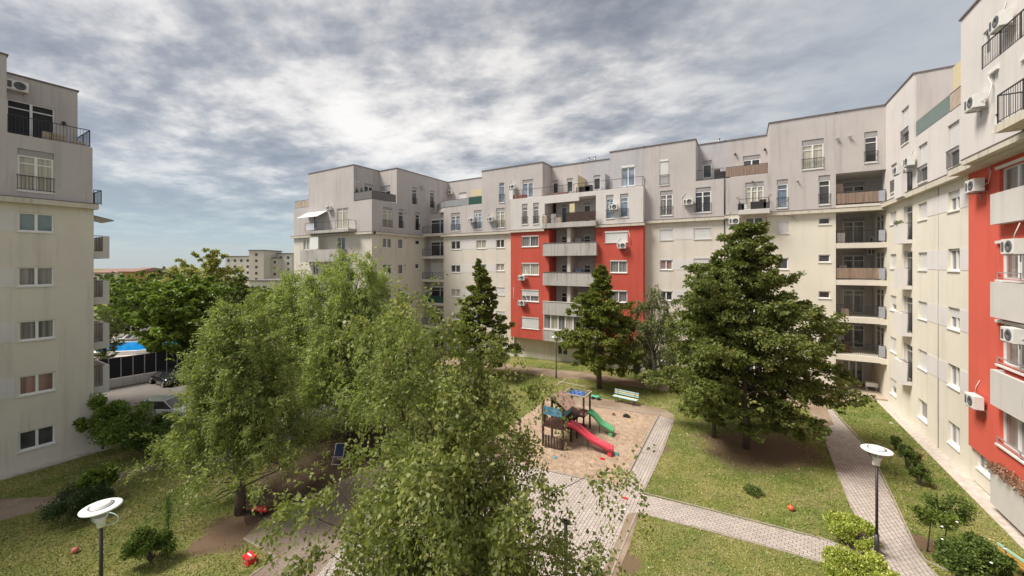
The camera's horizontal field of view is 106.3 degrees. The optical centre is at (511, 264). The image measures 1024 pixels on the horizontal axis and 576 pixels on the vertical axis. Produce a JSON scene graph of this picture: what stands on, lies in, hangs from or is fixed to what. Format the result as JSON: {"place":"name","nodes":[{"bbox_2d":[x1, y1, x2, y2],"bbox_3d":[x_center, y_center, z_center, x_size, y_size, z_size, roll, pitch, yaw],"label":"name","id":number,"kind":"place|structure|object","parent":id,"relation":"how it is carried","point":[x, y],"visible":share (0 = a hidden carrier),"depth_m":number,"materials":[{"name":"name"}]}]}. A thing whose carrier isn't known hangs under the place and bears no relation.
{"place":"outdoors","nodes":[
{"label":"outdoors","id":0,"kind":"place"},
{"bbox_2d":[0,437,111,480],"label":"pavement","id":1,"kind":"structure","parent":0,"point":[49,464],"depth_m":22.34,"materials":[{"name":"concrete"}]},
{"bbox_2d":[0,459,169,520],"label":"path","id":2,"kind":"structure","parent":0,"point":[13,507],"depth_m":18.49,"materials":[{"name":"grey concrete"}]},
{"bbox_2d":[94,341,176,354],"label":"swimming pool","id":3,"kind":"structure","parent":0,"point":[130,348],"depth_m":51.63,"materials":[{"name":"liquid"}]},
{"bbox_2d":[94,314,345,424],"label":"road","id":4,"kind":"structure","parent":0,"point":[136,393],"depth_m":35.51,"materials":[{"name":"grey asphalt"}]},
{"bbox_2d":[94,302,128,359],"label":"broadleaf tree","id":5,"kind":"object","parent":4,"relation":"on","point":[102,353],"visible":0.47,"depth_m":40.06,"materials":[{"name":"green plant"}]},
{"bbox_2d":[132,395,190,418],"bbox_3d":[-26.322,10.954,29.361,4.110,1.460,1.850,0,0,-1],"label":"parked car","id":6,"kind":"object","parent":4,"relation":"on","point":[164,403],"visible":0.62,"depth_m":28.74,"materials":[{"name":"silver metal"}]},
{"bbox_2d":[148,368,186,387],"bbox_3d":[-34.160,11.134,38.094,4.110,1.460,1.850,0,0,27],"label":"parked car","id":7,"kind":"object","parent":4,"relation":"on","point":[162,378],"visible":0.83,"depth_m":37.20,"materials":[{"name":"black paint"}]},
{"bbox_2d":[227,269,252,337],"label":"broadleaf tree","id":8,"kind":"object","parent":4,"relation":"on","point":[241,285],"visible":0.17,"depth_m":57.69,"materials":[{"name":"green plant"}]},
{"bbox_2d":[163,378,365,466],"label":"road","id":9,"kind":"structure","parent":0,"point":[287,432],"depth_m":27.79,"materials":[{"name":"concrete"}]},
{"bbox_2d":[219,263,340,430],"bbox_3d":[-15.493,5.680,25.988,8.414,11.534,8.032,0,0,31],"label":"willow tree","id":10,"kind":"object","parent":9,"relation":"on","point":[287,304],"visible":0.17,"depth_m":25.60,"materials":[{"name":"green plant"}]},
{"bbox_2d":[244,467,382,575],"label":"path","id":11,"kind":"structure","parent":0,"point":[345,490],"depth_m":16.00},
{"bbox_2d":[243,426,435,525],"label":"soil","id":12,"kind":"structure","parent":0,"point":[303,489],"depth_m":20.85,"materials":[{"name":"brown soil"}]},
{"bbox_2d":[107,289,341,515],"bbox_3d":[-11.709,6.202,17.463,9.607,10.114,8.180,0,0,31],"label":"willow tree","id":13,"kind":"object","parent":12,"relation":"on","point":[247,418],"visible":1,"depth_m":16.42,"materials":[{"name":"green plant"}]},
{"bbox_2d":[271,241,410,438],"bbox_3d":[-11.079,4.878,24.989,9.097,12.905,10.930,0,0,-29],"label":"willow tree","id":14,"kind":"object","parent":12,"relation":"on","point":[360,300],"visible":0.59,"depth_m":23.46,"materials":[{"name":"green plant"}]},
{"bbox_2d":[342,301,464,439],"bbox_3d":[-6.532,6.567,22.603,7.770,9.290,6.832,0,0,31],"label":"willow tree","id":15,"kind":"object","parent":12,"relation":"on","point":[359,396],"visible":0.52,"depth_m":21.35,"materials":[{"name":"green plant"}]},
{"bbox_2d":[0,0,975,268],"label":"sky","id":16,"kind":"structure","parent":0,"point":[207,121],"materials":[{"name":"grey"}]},
{"bbox_2d":[317,416,672,575],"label":"path","id":17,"kind":"structure","parent":0,"point":[642,468],"depth_m":17.43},
{"bbox_2d":[0,268,1023,575],"bbox_3d":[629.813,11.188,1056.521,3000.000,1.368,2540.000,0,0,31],"label":"ground","id":18,"kind":"structure","parent":0,"point":[774,448],"depth_m":17.70,"materials":[{"name":"green plant"}]},
{"bbox_2d":[0,52,113,475],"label":"apartment building","id":19,"kind":"structure","parent":18,"relation":"on","point":[54,335],"depth_m":22.47,"materials":[{"name":"beige paint"}]},
{"bbox_2d":[7,99,54,137],"bbox_3d":[-28.951,-8.475,23.108,0.100,2.342,1.842,0,0,31],"label":"window","id":20,"kind":"structure","parent":19,"relation":"in","point":[14,107],"depth_m":23.06,"materials":[{"name":"black glass"}]},
{"bbox_2d":[16,267,53,287],"bbox_3d":[-27.233,0.726,21.976,0.210,1.143,1.422,0,0,31],"label":"window","id":21,"kind":"structure","parent":19,"relation":"in","point":[27,276],"depth_m":21.96,"materials":[{"name":"grey glass"}]},
{"bbox_2d":[16,148,54,194],"bbox_3d":[-27.245,-5.277,21.976,0.230,2.400,1.410,0,0,31],"label":"window","id":22,"kind":"structure","parent":19,"relation":"in","point":[35,168],"depth_m":21.94,"materials":[{"name":"white plastic"}]},
{"bbox_2d":[16,212,55,233],"bbox_3d":[-27.233,-2.354,21.976,0.210,1.129,1.422,0,0,31],"label":"window","id":23,"kind":"structure","parent":19,"relation":"in","point":[27,222],"depth_m":21.96,"materials":[{"name":"glass"}]},
{"bbox_2d":[17,319,56,342],"bbox_3d":[-27.217,3.783,22.003,0.210,1.168,1.433,0,0,31],"label":"window","id":24,"kind":"structure","parent":19,"relation":"in","point":[35,330],"depth_m":21.99,"materials":[{"name":"grey glass"}]},
{"bbox_2d":[17,371,56,397],"bbox_3d":[-27.217,6.858,22.003,0.210,1.155,1.433,0,0,31],"label":"window","id":25,"kind":"structure","parent":19,"relation":"in","point":[29,385],"depth_m":21.99,"materials":[{"name":"white plastic"}]},
{"bbox_2d":[17,424,56,453],"bbox_3d":[-27.217,9.970,22.003,0.210,1.139,1.433,0,0,31],"label":"window","id":26,"kind":"structure","parent":19,"relation":"in","point":[41,437],"depth_m":21.99,"materials":[{"name":"white plastic"}]},
{"bbox_2d":[34,480,114,525],"bbox_3d":[-19.658,10.684,17.305,2.684,1.503,2.346,0,0,31],"label":"shrub","id":27,"kind":"object","parent":18,"relation":"on","point":[82,497],"visible":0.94,"depth_m":17.00,"materials":[{"name":"green plant"}]},
{"bbox_2d":[73,462,121,490],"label":"shrub","id":28,"kind":"object","parent":18,"relation":"on","point":[92,476],"visible":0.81,"depth_m":18.27,"materials":[{"name":"green plant"}]},
{"bbox_2d":[77,497,122,575],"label":"street lamp","id":29,"kind":"object","parent":18,"relation":"on","point":[97,512],"visible":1,"depth_m":10.93,"materials":[{"name":"metal"}]},
{"bbox_2d":[71,392,131,449],"bbox_3d":[-25.342,9.771,24.022,2.378,3.693,2.281,0,0,-9],"label":"shrub","id":30,"kind":"object","parent":18,"relation":"on","point":[100,408],"visible":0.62,"depth_m":23.51,"materials":[{"name":"green plant"}]},
{"bbox_2d":[84,399,156,450],"bbox_3d":[-24.186,10.069,23.842,3.082,3.040,3.646,0,0,9],"label":"shrub","id":31,"kind":"object","parent":18,"relation":"on","point":[114,429],"visible":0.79,"depth_m":23.16,"materials":[{"name":"green plant"}]},
{"bbox_2d":[94,270,179,334],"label":"broadleaf tree","id":32,"kind":"object","parent":18,"relation":"on","point":[126,290],"visible":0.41,"depth_m":61.77,"materials":[{"name":"green plant"}]},
{"bbox_2d":[118,268,172,294],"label":"house","id":33,"kind":"structure","parent":18,"relation":"on","point":[138,270],"depth_m":128.67,"materials":[{"name":"tile"}]},
{"bbox_2d":[116,411,179,450],"bbox_3d":[-21.731,10.305,23.223,2.678,2.455,2.864,0,0,31],"label":"shrub","id":34,"kind":"object","parent":18,"relation":"on","point":[135,442],"visible":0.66,"depth_m":22.55,"materials":[{"name":"green plant"}]},
{"bbox_2d":[118,524,177,561],"bbox_3d":[-13.685,10.464,14.384,1.686,1.589,1.588,0,0,31],"label":"shrub","id":35,"kind":"object","parent":18,"relation":"on","point":[146,537],"visible":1,"depth_m":14.18,"materials":[{"name":"green plant"}]},
{"bbox_2d":[109,366,215,387],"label":"garden wall","id":36,"kind":"structure","parent":18,"relation":"on","point":[126,380],"depth_m":37.77,"materials":[{"name":"concrete"}]},
{"bbox_2d":[99,347,223,378],"bbox_3d":[-36.173,9.997,39.720,0.110,2.050,11.723,0,0,39],"label":"fence","id":37,"kind":"object","parent":36,"relation":"on","point":[125,366],"visible":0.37,"depth_m":38.57,"materials":[{"name":"metal"}]},
{"bbox_2d":[148,418,204,452],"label":"shrub","id":38,"kind":"object","parent":18,"relation":"on","point":[165,427],"visible":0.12,"depth_m":22.28,"materials":[{"name":"green plant"}]},
{"bbox_2d":[122,273,237,354],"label":"broadleaf tree","id":39,"kind":"object","parent":18,"relation":"on","point":[169,311],"visible":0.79,"depth_m":40.84,"materials":[{"name":"green plant"}]},
{"bbox_2d":[158,248,246,296],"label":"broadleaf tree","id":40,"kind":"object","parent":18,"relation":"on","point":[211,264],"visible":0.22,"depth_m":60.93,"materials":[{"name":"green plant"}]},
{"bbox_2d":[225,256,248,285],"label":"apartment building","id":41,"kind":"structure","parent":18,"relation":"on","point":[234,261],"depth_m":185.00,"materials":[{"name":"white paint"}]},
{"bbox_2d":[248,250,282,286],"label":"tower block","id":42,"kind":"structure","parent":18,"relation":"on","point":[260,264],"depth_m":180.00,"materials":[{"name":"beige concrete"}]},
{"bbox_2d":[276,253,293,276],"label":"tower block","id":43,"kind":"structure","parent":18,"relation":"on","point":[288,260],"depth_m":190.00,"materials":[{"name":"beige concrete"}]},
{"bbox_2d":[290,164,447,353],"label":"apartment building","id":44,"kind":"structure","parent":18,"relation":"on","point":[358,209],"depth_m":51.92,"materials":[{"name":"white paint"}]},
{"bbox_2d":[337,208,347,228],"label":"window","id":45,"kind":"structure","parent":44,"relation":"in","point":[342,213],"depth_m":50.64,"materials":[{"name":"white plastic"}]},
{"bbox_2d":[382,207,392,228],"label":"window","id":46,"kind":"structure","parent":44,"relation":"in","point":[387,212],"depth_m":49.77,"materials":[{"name":"beige glass"}]},
{"bbox_2d":[241,271,663,575],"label":"birch tree","id":47,"kind":"object","parent":18,"relation":"on","point":[464,536],"visible":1,"depth_m":7.51,"materials":[{"name":"green plant"}]},
{"bbox_2d":[446,258,523,377],"bbox_3d":[-2.884,5.350,38.205,7.538,11.980,6.679,0,0,13],"label":"conifer tree","id":48,"kind":"object","parent":18,"relation":"on","point":[483,285],"visible":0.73,"depth_m":37.92,"materials":[{"name":"green plant"}]},
{"bbox_2d":[2,390,1003,575],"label":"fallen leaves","id":49,"kind":"object","parent":18,"relation":"on","point":[516,410],"visible":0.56,"depth_m":16.87,"materials":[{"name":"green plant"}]},
{"bbox_2d":[483,400,656,484],"bbox_3d":[4.081,11.009,25.119,8.630,0.207,11.184,0,0,31],"label":"sandbox","id":50,"kind":"object","parent":18,"relation":"on","point":[583,453],"visible":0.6,"depth_m":23.54,"materials":[{"name":"beige sand"}]},
{"bbox_2d":[540,389,575,450],"bbox_3d":[2.776,9.450,23.600,1.900,3.150,1.485,0,0,31],"label":"timber playhouse","id":51,"kind":"object","parent":50,"relation":"on","point":[551,441],"visible":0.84,"depth_m":23.08,"materials":[{"name":"brown wood"}]},
{"bbox_2d":[555,379,591,432],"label":"climbing tower","id":52,"kind":"structure","parent":50,"relation":"on","point":[583,414],"depth_m":25.71,"materials":[{"name":"wood"}]},
{"bbox_2d":[567,420,613,456],"bbox_3d":[4.612,10.234,22.665,2.672,1.419,0.520,0,0,32],"label":"slide","id":53,"kind":"object","parent":50,"relation":"on","point":[591,437],"visible":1,"depth_m":22.57,"materials":[{"name":"red plastic"}]},
{"bbox_2d":[587,408,613,436],"bbox_3d":[5.768,10.268,24.952,1.616,1.386,0.520,0,0,31],"label":"slide","id":54,"kind":"object","parent":50,"relation":"on","point":[602,423],"visible":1,"depth_m":24.90,"materials":[{"name":"green plastic"}]},
{"bbox_2d":[482,400,658,486],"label":"kerb","id":55,"kind":"structure","parent":18,"relation":"on","point":[633,462],"depth_m":21.40,"materials":[{"name":"concrete"}]},
{"bbox_2d":[554,264,645,388],"bbox_3d":[7.549,5.504,34.155,8.461,11.117,7.625,0,0,31],"label":"conifer tree","id":56,"kind":"object","parent":18,"relation":"on","point":[591,302],"visible":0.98,"depth_m":33.04,"materials":[{"name":"green plant"}]},
{"bbox_2d":[422,104,887,400],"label":"apartment building","id":57,"kind":"structure","parent":18,"relation":"on","point":[541,240],"depth_m":38.48,"materials":[{"name":"beige paint"}]},
{"bbox_2d":[522,263,538,275],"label":"window","id":58,"kind":"structure","parent":57,"relation":"in","point":[532,269],"depth_m":45.33,"materials":[{"name":"white plastic"}]},
{"bbox_2d":[522,289,538,302],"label":"window","id":59,"kind":"structure","parent":57,"relation":"in","point":[532,295],"depth_m":45.33,"materials":[{"name":"white plastic"}]},
{"bbox_2d":[522,317,538,329],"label":"window","id":60,"kind":"structure","parent":57,"relation":"in","point":[532,323],"depth_m":45.31,"materials":[{"name":"white plastic"}]},
{"bbox_2d":[605,230,627,242],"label":"window","id":61,"kind":"structure","parent":57,"relation":"in","point":[610,236],"depth_m":40.10,"materials":[{"name":"white plastic"}]},
{"bbox_2d":[610,260,626,272],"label":"window","id":62,"kind":"structure","parent":57,"relation":"in","point":[616,266],"depth_m":40.02,"materials":[{"name":"white plastic"}]},
{"bbox_2d":[621,165,634,186],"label":"window","id":63,"kind":"structure","parent":57,"relation":"in","point":[628,171],"depth_m":40.29,"materials":[{"name":"white plastic"}]},
{"bbox_2d":[659,159,668,185],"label":"window","id":64,"kind":"structure","parent":57,"relation":"in","point":[664,164],"depth_m":38.43,"materials":[{"name":"white plastic"}]},
{"bbox_2d":[660,190,672,215],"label":"window","id":65,"kind":"structure","parent":57,"relation":"in","point":[666,197],"depth_m":38.36,"materials":[{"name":"white plastic"}]},
{"bbox_2d":[693,226,710,239],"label":"window","id":66,"kind":"structure","parent":57,"relation":"in","point":[700,233],"depth_m":36.68,"materials":[{"name":"white plastic"}]},
{"bbox_2d":[694,187,711,213],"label":"window","id":67,"kind":"structure","parent":57,"relation":"in","point":[703,195],"depth_m":36.67,"materials":[{"name":"white plastic"}]},
{"bbox_2d":[745,181,762,208],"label":"window","id":68,"kind":"structure","parent":57,"relation":"in","point":[754,190],"depth_m":34.64,"materials":[{"name":"white plastic"}]},
{"bbox_2d":[776,179,787,208],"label":"window","id":69,"kind":"structure","parent":57,"relation":"in","point":[782,185],"depth_m":33.51,"materials":[{"name":"white plastic"}]},
{"bbox_2d":[801,138,824,170],"bbox_3d":[25.385,-9.251,32.431,1.556,2.552,0.230,0,0,31],"label":"window","id":70,"kind":"structure","parent":57,"relation":"in","point":[812,150],"depth_m":32.43,"materials":[{"name":"white plastic"}]},
{"bbox_2d":[818,175,830,205],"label":"window","id":71,"kind":"structure","parent":57,"relation":"in","point":[824,181],"depth_m":32.04,"materials":[{"name":"white plastic"}]},
{"bbox_2d":[842,360,862,382],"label":"window","id":72,"kind":"structure","parent":57,"relation":"in","point":[856,367],"depth_m":33.82,"materials":[{"name":"grey glass"}]},
{"bbox_2d":[843,182,863,204],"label":"window","id":73,"kind":"structure","parent":57,"relation":"in","point":[849,187],"depth_m":33.90,"materials":[{"name":"grey glass"}]},
{"bbox_2d":[843,218,863,242],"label":"window","id":74,"kind":"structure","parent":57,"relation":"in","point":[848,223],"depth_m":33.90,"materials":[{"name":"grey glass"}]},
{"bbox_2d":[843,252,863,266],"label":"window","id":75,"kind":"structure","parent":57,"relation":"in","point":[855,259],"depth_m":33.90,"materials":[{"name":"grey glass"}]},
{"bbox_2d":[843,286,863,312],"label":"window","id":76,"kind":"structure","parent":57,"relation":"in","point":[854,296],"depth_m":33.90,"materials":[{"name":"grey glass"}]},
{"bbox_2d":[843,322,863,347],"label":"window","id":77,"kind":"structure","parent":57,"relation":"in","point":[856,335],"depth_m":33.84,"materials":[{"name":"grey glass"}]},
{"bbox_2d":[863,131,877,163],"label":"window","id":78,"kind":"structure","parent":57,"relation":"in","point":[870,138],"depth_m":30.57,"materials":[{"name":"glass"}]},
{"bbox_2d":[618,285,691,386],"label":"young tree","id":79,"kind":"object","parent":18,"relation":"on","point":[651,328],"visible":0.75,"depth_m":34.03,"materials":[{"name":"green plant"}]},
{"bbox_2d":[610,511,820,575],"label":"kerb","id":80,"kind":"structure","parent":18,"relation":"on","point":[619,553],"depth_m":15.04,"materials":[{"name":"concrete"}]},
{"bbox_2d":[663,255,773,437],"bbox_3d":[12.683,5.040,23.992,5.392,11.502,5.628,0,0,3],"label":"linden tree","id":81,"kind":"object","parent":18,"relation":"on","point":[712,417],"visible":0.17,"depth_m":23.26,"materials":[{"name":"green plant"}]},
{"bbox_2d":[643,419,832,541],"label":"kerb","id":82,"kind":"structure","parent":18,"relation":"on","point":[715,510],"depth_m":17.08,"materials":[{"name":"concrete"}]},
{"bbox_2d":[641,221,876,449],"bbox_3d":[13.312,4.118,22.538,11.540,13.352,10.235,0,0,31],"label":"linden tree","id":83,"kind":"object","parent":18,"relation":"on","point":[765,326],"visible":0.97,"depth_m":21.06,"materials":[{"name":"green plant"}]},
{"bbox_2d":[821,509,881,552],"bbox_3d":[12.973,10.191,14.727,1.721,1.041,1.672,0,0,31],"label":"shrub","id":84,"kind":"object","parent":18,"relation":"on","point":[847,526],"visible":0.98,"depth_m":14.51,"materials":[{"name":"green plant"}]},
{"bbox_2d":[819,542,901,575],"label":"shrub","id":85,"kind":"object","parent":18,"relation":"on","point":[836,559],"visible":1,"depth_m":12.78,"materials":[{"name":"green plant"}]},
{"bbox_2d":[833,409,953,573],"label":"kerb","id":86,"kind":"structure","parent":18,"relation":"on","point":[914,543],"depth_m":16.15,"materials":[{"name":"concrete"}]},
{"bbox_2d":[896,442,919,469],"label":"shrub","id":87,"kind":"object","parent":18,"relation":"on","point":[909,457],"visible":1,"depth_m":19.80,"materials":[{"name":"green plant"}]},
{"bbox_2d":[907,462,932,485],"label":"shrub","id":88,"kind":"object","parent":18,"relation":"on","point":[919,469],"visible":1,"depth_m":18.33,"materials":[{"name":"green plant"}]},
{"bbox_2d":[907,489,963,551],"bbox_3d":[15.690,9.670,14.146,1.378,1.964,1.386,0,0,-26],"label":"rose bush","id":89,"kind":"object","parent":18,"relation":"on","point":[928,514],"visible":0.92,"depth_m":14.10,"materials":[{"name":"green plant"}]},
{"bbox_2d":[872,0,1023,533],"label":"apartment building","id":90,"kind":"structure","parent":18,"relation":"on","point":[948,378],"depth_m":19.32,"materials":[{"name":"beige paint"}]},
{"bbox_2d":[900,106,908,147],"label":"window","id":91,"kind":"structure","parent":90,"relation":"in","point":[906,112],"depth_m":26.59,"materials":[{"name":"white plastic"}]},
{"bbox_2d":[917,143,927,184],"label":"window","id":92,"kind":"structure","parent":90,"relation":"in","point":[923,168],"depth_m":24.09,"materials":[{"name":"white plastic"}]},
{"bbox_2d":[946,121,958,171],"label":"window","id":93,"kind":"structure","parent":90,"relation":"in","point":[952,156],"depth_m":20.62,"materials":[{"name":"white plastic"}]},
{"bbox_2d":[946,189,959,213],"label":"window","id":94,"kind":"structure","parent":90,"relation":"in","point":[955,195],"depth_m":20.52,"materials":[{"name":"white plastic"}]},
{"bbox_2d":[946,248,959,271],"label":"window","id":95,"kind":"structure","parent":90,"relation":"in","point":[955,253],"depth_m":20.68,"materials":[{"name":"white plastic"}]},
{"bbox_2d":[946,307,959,331],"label":"window","id":96,"kind":"structure","parent":90,"relation":"in","point":[955,313],"depth_m":20.52,"materials":[{"name":"white plastic"}]},
{"bbox_2d":[946,364,959,392],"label":"window","id":97,"kind":"structure","parent":90,"relation":"in","point":[955,371],"depth_m":20.68,"materials":[{"name":"white plastic"}]},
{"bbox_2d":[946,422,959,452],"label":"window","id":98,"kind":"structure","parent":90,"relation":"in","point":[955,431],"depth_m":20.64,"materials":[{"name":"white plastic"}]},
{"bbox_2d":[1004,162,1023,190],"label":"window","id":99,"kind":"structure","parent":90,"relation":"in","point":[1013,175],"depth_m":15.97,"materials":[{"name":"white plastic"}]},
{"bbox_2d":[1004,254,1023,279],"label":"window","id":100,"kind":"structure","parent":90,"relation":"in","point":[1012,264],"depth_m":16.03,"materials":[{"name":"white plastic"}]},
{"bbox_2d":[1004,324,1023,370],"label":"window","id":101,"kind":"structure","parent":90,"relation":"in","point":[1012,353],"depth_m":16.00,"materials":[{"name":"white plastic"}]},
{"bbox_2d":[1004,412,1023,457],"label":"window","id":102,"kind":"structure","parent":90,"relation":"in","point":[1013,427],"depth_m":15.97,"materials":[{"name":"white plastic"}]},
{"bbox_2d":[921,490,980,535],"bbox_3d":[16.059,9.442,14.046,1.417,2.401,1.088,0,0,31],"label":"rose bush","id":103,"kind":"object","parent":18,"relation":"on","point":[953,499],"visible":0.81,"depth_m":13.96,"materials":[{"name":"green plant"}]},
{"bbox_2d":[929,521,1019,575],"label":"rose bush","id":104,"kind":"object","parent":18,"relation":"on","point":[970,553],"visible":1,"depth_m":12.19,"materials":[{"name":"green plant"}]},
{"bbox_2d":[997,542,1023,575],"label":"park bench","id":105,"kind":"object","parent":18,"relation":"on","point":[1018,559],"visible":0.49,"depth_m":12.92,"materials":[{"name":"green paint"}]},
{"bbox_2d":[548,396,674,419],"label":"path","id":106,"kind":"structure","parent":0,"point":[609,403],"depth_m":29.75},
{"bbox_2d":[604,513,637,575],"bbox_3d":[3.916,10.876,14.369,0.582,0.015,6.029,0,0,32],"label":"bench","id":107,"kind":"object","parent":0,"point":[624,529],"depth_m":15.02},
{"bbox_2d":[442,358,806,408],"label":"path","id":108,"kind":"structure","parent":0,"point":[586,376],"depth_m":38.27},
{"bbox_2d":[636,494,842,561],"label":"path","id":109,"kind":"structure","parent":0,"point":[799,544],"depth_m":15.75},
{"bbox_2d":[805,394,874,425],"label":"path","id":110,"kind":"structure","parent":0,"point":[819,412],"depth_m":27.63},
{"bbox_2d":[822,409,937,575],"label":"path","id":111,"kind":"structure","parent":0,"point":[852,460],"depth_m":17.26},
{"bbox_2d":[860,444,893,554],"bbox_3d":[13.247,8.650,13.944,0.900,4.080,0.900,0,0,31],"label":"street lamp","id":112,"kind":"object","parent":111,"relation":"on","point":[878,453],"visible":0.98,"depth_m":13.90,"materials":[{"name":"metal"}]},
{"bbox_2d":[877,400,1023,549],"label":"pavement","id":113,"kind":"structure","parent":0,"point":[977,493],"depth_m":19.27,"materials":[{"name":"concrete"}]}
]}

